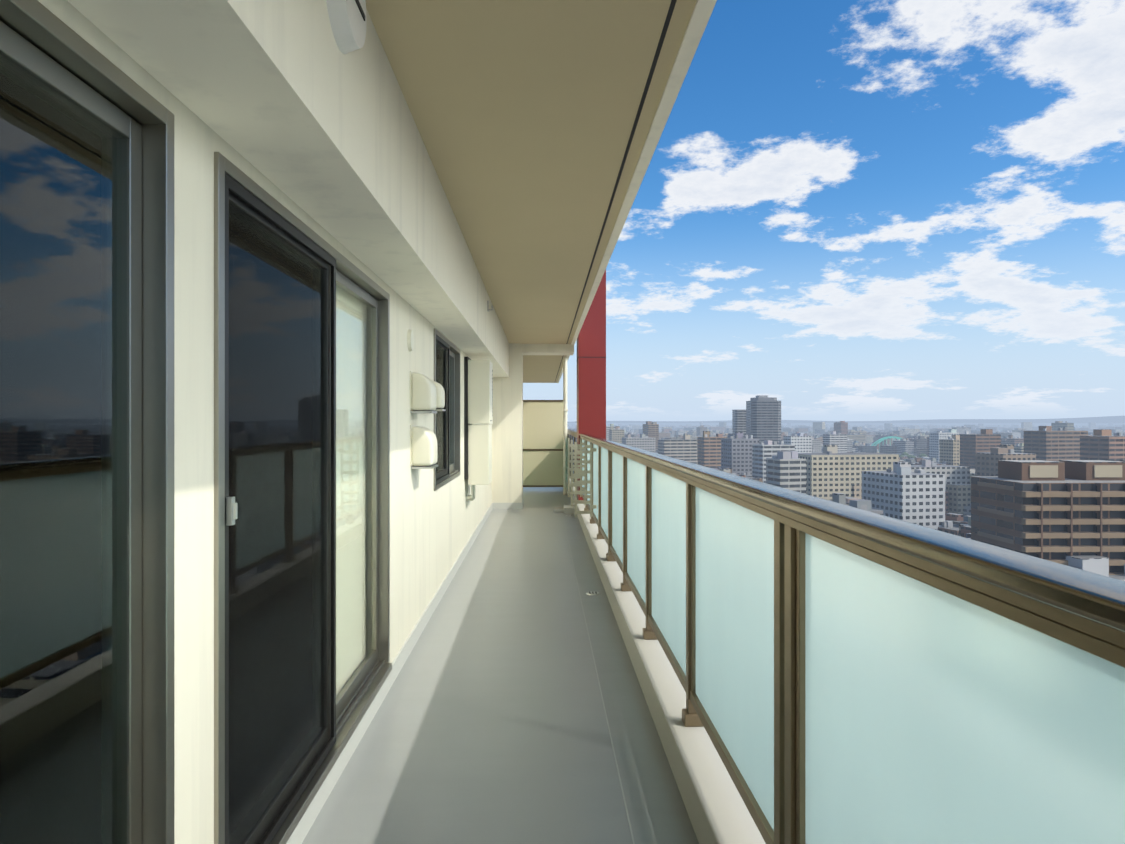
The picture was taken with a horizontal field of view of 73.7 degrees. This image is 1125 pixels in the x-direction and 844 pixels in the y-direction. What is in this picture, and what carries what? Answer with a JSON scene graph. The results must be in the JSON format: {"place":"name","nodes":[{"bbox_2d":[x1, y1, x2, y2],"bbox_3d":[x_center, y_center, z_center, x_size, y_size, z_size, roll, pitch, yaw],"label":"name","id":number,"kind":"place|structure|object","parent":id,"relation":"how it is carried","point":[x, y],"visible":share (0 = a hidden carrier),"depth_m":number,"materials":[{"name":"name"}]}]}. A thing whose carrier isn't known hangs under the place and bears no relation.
{"place":"outdoors","nodes":[
{"label":"outdoors","id":0,"kind":"place"},
{"bbox_2d":[523,0,1124,421],"label":"sky","id":1,"kind":"structure","parent":0,"point":[841,210],"materials":[{"name":"blue"}]},
{"bbox_2d":[567,395,1124,580],"bbox_3d":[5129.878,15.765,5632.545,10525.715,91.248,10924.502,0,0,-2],"label":"city buildings","id":2,"kind":"structure","parent":0,"point":[1054,492],"depth_m":425.16,"materials":[{"name":"grey concrete"}]},
{"bbox_2d":[567,416,1124,422],"bbox_3d":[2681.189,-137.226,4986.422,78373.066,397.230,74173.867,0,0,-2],"label":"distant hills","id":3,"kind":"structure","parent":0,"point":[1113,419],"depth_m":36955.56,"materials":[{"name":"blue"}]},
{"bbox_2d":[567,423,1124,431],"bbox_3d":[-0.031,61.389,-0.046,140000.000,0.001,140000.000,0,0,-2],"label":"horizon","id":4,"kind":"structure","parent":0,"point":[863,424],"depth_m":18420.84,"materials":[{"name":"grey"}]},
{"bbox_2d":[871,436,902,452],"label":"arch bridge","id":5,"kind":"structure","parent":4,"relation":"on","point":[883,439],"depth_m":1287.76,"materials":[{"name":"teal metal"}]},
{"bbox_2d":[899,452,926,458],"bbox_3d":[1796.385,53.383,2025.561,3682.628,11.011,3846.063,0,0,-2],"label":"buildings","id":6,"kind":"structure","parent":4,"relation":"on","point":[910,455],"depth_m":1146.85,"materials":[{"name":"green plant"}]},
{"bbox_3d":[-0.383,1.554,8.447,1.690,0.270,31.000,0,0,-2],"label":"balcony floor slab","id":7,"kind":"object","parent":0,"visible":0},
{"bbox_2d":[38,0,716,843],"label":"balcony wall","id":8,"kind":"structure","parent":7,"relation":"on","point":[292,108],"depth_m":1.97,"materials":[{"name":"beige paint"}]},
{"bbox_2d":[0,0,173,843],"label":"door frame","id":9,"kind":"object","parent":8,"relation":"attached to","point":[47,47],"visible":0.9,"depth_m":1.57,"materials":[{"name":"grey metal"}]},
{"bbox_2d":[0,54,126,843],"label":"door glass","id":10,"kind":"object","parent":9,"relation":"in","point":[61,455],"visible":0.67,"depth_m":1.33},
{"bbox_2d":[214,152,391,843],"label":"door frame","id":11,"kind":"object","parent":8,"relation":"attached to","point":[355,698],"visible":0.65,"depth_m":2.84,"materials":[{"name":"grey metal"}]},
{"bbox_2d":[225,173,335,843],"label":"sliding door sash","id":12,"kind":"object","parent":11,"relation":"in","point":[239,191],"depth_m":2.29,"materials":[{"name":"black metal"}]},
{"bbox_2d":[226,497,237,525],"bbox_3d":[-0.830,0.224,1.885,0.022,0.070,0.020,0,0,-2],"label":"door handle","id":13,"kind":"object","parent":12,"relation":"attached to","point":[231,510],"depth_m":1.88,"materials":[{"name":"silver metal"}]},
{"bbox_2d":[229,201,374,843],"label":"door glass","id":14,"kind":"object","parent":11,"relation":"in","point":[282,399],"visible":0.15,"depth_m":2.35,"materials":[{"name":"glass"}]},
{"bbox_2d":[336,284,366,696],"bbox_3d":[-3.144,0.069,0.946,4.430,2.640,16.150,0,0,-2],"label":"sliding door pane","id":15,"kind":"object","parent":11,"relation":"in","point":[343,588],"depth_m":3.53,"materials":[{"name":"white"}]},
{"bbox_2d":[326,0,366,53],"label":"vent cover","id":16,"kind":"object","parent":8,"relation":"attached to","point":[348,23],"visible":0.98,"depth_m":1.93,"materials":[{"name":"white plastic"}]},
{"bbox_2d":[355,0,364,20],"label":"vent slot","id":17,"kind":"object","parent":16,"relation":"attached to","point":[360,8],"visible":1,"depth_m":2.00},
{"bbox_2d":[286,499,523,843],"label":"baseboard","id":18,"kind":"structure","parent":8,"relation":"attached to","point":[305,823],"depth_m":3.68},
{"bbox_2d":[407,329,413,351],"bbox_3d":[-0.913,-0.491,4.512,0.020,0.136,0.136,0,0,-2],"label":"vent cover","id":19,"kind":"object","parent":8,"relation":"attached to","point":[410,340],"visible":1,"depth_m":4.47,"materials":[{"name":"beige plastic"}]},
{"bbox_2d":[411,373,435,409],"bbox_3d":[-0.865,-0.186,4.683,0.125,0.230,0.260,0,0,-2],"label":"vent hood","id":20,"kind":"object","parent":8,"relation":"attached to","point":[423,392],"visible":0.96,"depth_m":4.55,"materials":[{"name":"beige"}]},
{"bbox_2d":[410,371,436,412],"bbox_3d":[-0.864,-0.183,4.683,0.130,0.256,0.284,0,0,-2],"label":"flange","id":21,"kind":"object","parent":8,"relation":"attached to","point":[422,411],"visible":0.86,"depth_m":4.56,"materials":[{"name":"beige metal"}]},
{"bbox_2d":[410,425,437,468],"bbox_3d":[-0.862,0.152,4.693,0.135,0.266,0.284,0,0,-2],"label":"flange","id":22,"kind":"object","parent":8,"relation":"attached to","point":[425,467],"visible":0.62,"depth_m":4.57,"materials":[{"name":"metal"}]},
{"bbox_2d":[412,426,436,465],"bbox_3d":[-0.863,0.149,4.693,0.130,0.240,0.260,0,0,-2],"label":"vent hood","id":23,"kind":"object","parent":8,"relation":"attached to","point":[424,446],"visible":1,"depth_m":4.56,"materials":[{"name":"beige"}]},
{"bbox_2d":[433,381,444,407],"bbox_3d":[-0.877,-0.186,5.133,0.125,0.190,0.190,0,0,-2],"label":"vent hood","id":24,"kind":"object","parent":8,"relation":"attached to","point":[440,397],"visible":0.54,"depth_m":5.05,"materials":[{"name":"beige"}]},
{"bbox_2d":[434,328,459,490],"bbox_3d":[-1.001,-0.091,6.380,0.080,1.200,1.700,0,0,-2],"label":"window frame","id":25,"kind":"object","parent":8,"relation":"attached to","point":[455,465],"depth_m":7.08,"materials":[{"name":"black metal"}]},
{"bbox_2d":[436,335,449,484],"bbox_3d":[-0.961,-0.092,5.989,0.012,1.124,0.843,0,0,-2],"label":"window grille","id":26,"kind":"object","parent":25,"relation":"attached to","point":[447,346],"depth_m":6.38,"materials":[{"name":"grey metal"}]},
{"bbox_2d":[436,343,453,472],"bbox_3d":[-1.009,-0.107,6.380,0.038,1.018,1.552,0,0,-2],"label":"glass window","id":27,"kind":"structure","parent":25,"relation":"attached to","point":[441,415],"depth_m":6.28,"materials":[{"name":"black glass"}]},
{"bbox_2d":[465,485,474,500],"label":"water heater pipes","id":28,"kind":"object","parent":8,"relation":"attached to","point":[471,497],"visible":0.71,"depth_m":7.90,"materials":[{"name":"beige"}]},
{"bbox_2d":[464,357,492,478],"bbox_3d":[-0.884,-0.041,7.924,0.263,1.260,0.460,0,0,-2],"label":"water heater frame","id":29,"kind":"object","parent":8,"relation":"attached to","point":[466,359],"visible":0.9,"depth_m":7.69,"materials":[{"name":"black"}]},
{"bbox_2d":[468,360,492,484],"bbox_3d":[-0.868,0.004,7.949,0.225,1.290,0.470,0,0,-2],"label":"water heater box","id":30,"kind":"object","parent":29,"relation":"attached to","point":[480,394],"visible":0.98,"depth_m":7.72,"materials":[{"name":"beige metal"}]},
{"bbox_2d":[366,0,696,382],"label":"ceiling","id":31,"kind":"structure","parent":8,"relation":"attached to","point":[533,119],"depth_m":3.11,"materials":[{"name":"beige paint"}]},
{"bbox_2d":[523,400,562,486],"bbox_3d":[-0.556,0.469,15.305,1.310,1.840,0.040,0,0,-2],"label":"partition board","id":32,"kind":"object","parent":8,"relation":"attached to","point":[542,443],"visible":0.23,"depth_m":15.30,"materials":[{"name":"beige"}]},
{"bbox_2d":[563,356,567,494],"bbox_3d":[0.054,0.069,14.361,0.100,2.640,0.100,0,0,-2],"label":"rain pipe","id":33,"kind":"object","parent":8,"relation":"attached to","point":[565,410],"visible":0.9,"depth_m":14.32,"materials":[{"name":"beige"}]},
{"bbox_2d":[302,487,632,843],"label":"balcony floor","id":34,"kind":"structure","parent":7,"relation":"on","point":[488,724],"depth_m":3.42,"materials":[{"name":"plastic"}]},
{"bbox_2d":[557,491,634,843],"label":"floor seam","id":35,"kind":"object","parent":34,"relation":"on","point":[605,710],"visible":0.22,"depth_m":3.42,"materials":[{"name":"grey"}]},
{"bbox_2d":[577,270,605,499],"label":"red column","id":36,"kind":"structure","parent":7,"relation":"in","point":[591,390],"depth_m":11.77,"materials":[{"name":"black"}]},
{"bbox_2d":[576,357,605,360],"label":"red column joints","id":37,"kind":"object","parent":36,"relation":"attached to","point":[590,357],"depth_m":11.77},
{"bbox_2d":[557,487,698,843],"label":"drainage gutter","id":38,"kind":"object","parent":7,"relation":"on","point":[657,811],"visible":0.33,"depth_m":3.42,"materials":[{"name":"concrete"}]},
{"bbox_2d":[553,505,574,513],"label":"kerb end block","id":39,"kind":"structure","parent":38,"relation":"on","point":[567,509],"depth_m":11.46,"materials":[{"name":"paint"}]},
{"bbox_2d":[566,515,598,594],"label":"gutter drain covers","id":40,"kind":"object","parent":38,"relation":"on","point":[587,593],"visible":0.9,"depth_m":6.07,"materials":[{"name":"silver metal"}]},
{"bbox_2d":[567,474,765,843],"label":"balcony kerb","id":41,"kind":"structure","parent":7,"relation":"on","point":[716,808],"depth_m":3.02,"materials":[{"name":"paint"}]},
{"bbox_2d":[567,429,576,486],"bbox_3d":[0.131,0.709,18.215,0.090,1.060,11.500,0,0,-2],"label":"railing","id":42,"kind":"object","parent":41,"relation":"on","point":[571,434],"visible":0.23,"depth_m":15.48,"materials":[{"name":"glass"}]},
{"bbox_2d":[584,507,703,726],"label":"post bases","id":43,"kind":"object","parent":41,"relation":"on","point":[691,720],"visible":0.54,"depth_m":4.26,"materials":[{"name":"brown metal"}]},
{"bbox_2d":[580,436,1124,843],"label":"railing posts and frames","id":44,"kind":"object","parent":41,"relation":"on","point":[791,529],"visible":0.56,"depth_m":1.81,"materials":[{"name":"brown metal"}]},
{"bbox_2d":[568,438,596,516],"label":"railing bars","id":45,"kind":"object","parent":44,"relation":"attached to","point":[579,449],"visible":1,"depth_m":9.71,"materials":[{"name":"beige metal"}]},
{"bbox_2d":[579,433,1124,632],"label":"handrail","id":46,"kind":"object","parent":44,"relation":"on","point":[1095,597],"visible":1,"depth_m":1.07,"materials":[{"name":"metal"}]},
{"bbox_2d":[582,439,1124,843],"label":"frosted glass panels","id":47,"kind":"object","parent":44,"relation":"in","point":[933,715],"visible":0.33,"depth_m":1.35,"materials":[{"name":"glass"}]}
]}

